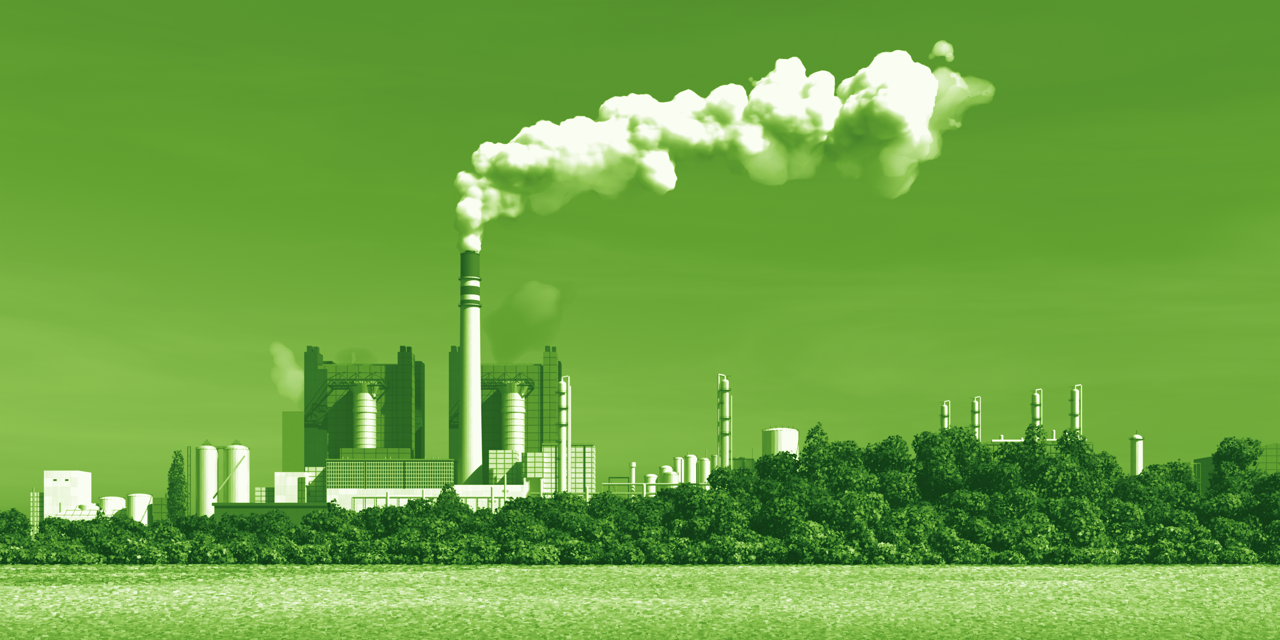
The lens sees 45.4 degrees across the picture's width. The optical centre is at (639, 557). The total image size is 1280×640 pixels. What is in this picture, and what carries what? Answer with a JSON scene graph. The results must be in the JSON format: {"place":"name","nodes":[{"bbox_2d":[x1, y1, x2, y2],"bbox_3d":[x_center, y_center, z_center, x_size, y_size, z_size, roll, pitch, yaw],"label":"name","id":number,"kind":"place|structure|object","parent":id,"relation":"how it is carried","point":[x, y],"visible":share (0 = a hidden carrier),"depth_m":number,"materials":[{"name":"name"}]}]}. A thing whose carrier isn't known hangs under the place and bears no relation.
{"place":"outdoors","nodes":[
{"label":"outdoors","id":0,"kind":"place"},
{"bbox_2d":[30,466,335,553],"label":"industrial buildings","id":1,"kind":"structure","parent":0,"point":[295,497],"depth_m":985.00,"materials":[{"name":"metal"}]},
{"bbox_2d":[304,346,424,472],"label":"boiler house","id":2,"kind":"structure","parent":0,"point":[348,405],"depth_m":1019.20,"materials":[{"name":"metal"}]},
{"bbox_2d":[448,346,561,484],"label":"boiler house","id":3,"kind":"structure","parent":0,"point":[519,408],"depth_m":1018.50,"materials":[{"name":"metal"}]},
{"bbox_2d":[450,442,595,514],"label":"filter building","id":4,"kind":"structure","parent":0,"point":[527,473],"depth_m":950.00,"materials":[{"name":"metal"}]},
{"bbox_2d":[0,560,1271,565],"bbox_3d":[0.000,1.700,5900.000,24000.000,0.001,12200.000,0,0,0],"label":"field ground","id":5,"kind":"structure","parent":0,"point":[1263,563],"depth_m":408.02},
{"bbox_2d":[32,487,166,541],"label":"storage tanks","id":6,"kind":"object","parent":5,"relation":"on","point":[139,507],"visible":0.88,"depth_m":964.66,"materials":[{"name":"metal"}]},
{"bbox_2d":[187,439,249,518],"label":"silos","id":7,"kind":"object","parent":5,"relation":"on","point":[236,484],"visible":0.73,"depth_m":950.96,"materials":[{"name":"metal"}]},
{"bbox_2d":[282,411,304,472],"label":"hazy block","id":8,"kind":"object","parent":5,"relation":"on","point":[293,441],"visible":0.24,"depth_m":1500.00,"materials":[{"name":"concrete"}]},
{"bbox_2d":[165,449,474,526],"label":"trees","id":9,"kind":"object","parent":5,"relation":"on","point":[173,493],"visible":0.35,"depth_m":697.80,"materials":[{"name":"green plant"}]},
{"bbox_2d":[325,448,457,526],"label":"turbine hall","id":10,"kind":"structure","parent":5,"relation":"on","point":[351,472],"depth_m":975.00,"materials":[{"name":"metal"}]},
{"bbox_2d":[457,250,482,484],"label":"chimney stack","id":11,"kind":"object","parent":5,"relation":"on","point":[469,464],"visible":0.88,"depth_m":979.18,"materials":[{"name":"concrete"}]},
{"bbox_2d":[351,474,752,517],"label":"pipe racks","id":12,"kind":"object","parent":5,"relation":"on","point":[540,493],"visible":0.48,"depth_m":901.44,"materials":[{"name":"metal"}]},
{"bbox_2d":[555,375,571,496],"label":"column","id":13,"kind":"structure","parent":5,"relation":"on","point":[561,442],"depth_m":923.25,"materials":[{"name":"metal"}]},
{"bbox_2d":[0,421,1275,563],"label":"trees","id":14,"kind":"object","parent":5,"relation":"on","point":[935,482],"visible":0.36,"depth_m":420.30,"materials":[{"name":"green plant"}]},
{"bbox_2d":[0,563,1279,639],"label":"meadow grass","id":15,"kind":"structure","parent":5,"relation":"on","point":[422,601],"depth_m":37.88,"materials":[{"name":"green plant"}]},
{"bbox_2d":[0,536,1279,565],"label":"bushes","id":16,"kind":"object","parent":5,"relation":"on","point":[1037,550],"visible":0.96,"depth_m":334.49,"materials":[{"name":"green plant"}]},
{"bbox_2d":[0,471,1279,564],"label":"trees","id":17,"kind":"object","parent":5,"relation":"on","point":[782,518],"visible":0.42,"depth_m":378.48,"materials":[{"name":"green plant"}]},
{"bbox_2d":[0,421,1279,563],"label":"trees","id":18,"kind":"object","parent":5,"relation":"on","point":[784,466],"visible":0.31,"depth_m":467.69,"materials":[{"name":"green plant"}]},
{"bbox_2d":[0,514,1279,564],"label":"bushes","id":19,"kind":"object","parent":5,"relation":"on","point":[1086,532],"visible":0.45,"depth_m":347.33,"materials":[{"name":"green plant"}]},
{"bbox_2d":[608,448,828,505],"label":"industrial tanks","id":20,"kind":"object","parent":5,"relation":"on","point":[667,474],"visible":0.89,"depth_m":979.42,"materials":[{"name":"metal"}]},
{"bbox_2d":[717,373,731,498],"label":"tall column","id":21,"kind":"structure","parent":5,"relation":"on","point":[724,402],"depth_m":938.11,"materials":[{"name":"metal"}]},
{"bbox_2d":[761,425,799,502],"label":"white tank","id":22,"kind":"object","parent":5,"relation":"on","point":[776,441],"visible":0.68,"depth_m":981.82,"materials":[{"name":"metal"}]},
{"bbox_2d":[939,400,950,505],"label":"refinery column","id":23,"kind":"structure","parent":5,"relation":"on","point":[944,416],"depth_m":1148.28,"materials":[{"name":"metal"}]},
{"bbox_2d":[969,396,980,471],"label":"refinery column","id":24,"kind":"structure","parent":5,"relation":"on","point":[975,424],"depth_m":1148.24,"materials":[{"name":"metal"}]},
{"bbox_2d":[1029,388,1042,455],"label":"refinery column","id":25,"kind":"structure","parent":5,"relation":"on","point":[1035,404],"depth_m":1147.87,"materials":[{"name":"metal"}]},
{"bbox_2d":[982,429,1093,526],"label":"industrial building","id":26,"kind":"structure","parent":5,"relation":"on","point":[998,442],"depth_m":1144.66,"materials":[{"name":"metal"}]},
{"bbox_2d":[1068,384,1081,496],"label":"refinery column","id":27,"kind":"structure","parent":5,"relation":"on","point":[1074,413],"depth_m":1147.71,"materials":[{"name":"metal"}]},
{"bbox_2d":[1128,430,1144,530],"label":"white vessel","id":28,"kind":"object","parent":5,"relation":"on","point":[1136,454],"visible":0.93,"depth_m":1096.61,"materials":[{"name":"metal"}]},
{"bbox_2d":[0,0,1279,545],"label":"sky","id":29,"kind":"structure","parent":0,"point":[864,217],"materials":[{"name":"green"}]},
{"bbox_2d":[802,442,1279,538],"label":"works buildings","id":30,"kind":"structure","parent":0,"point":[1268,460],"depth_m":1100.00,"materials":[{"name":"metal"}]}
]}

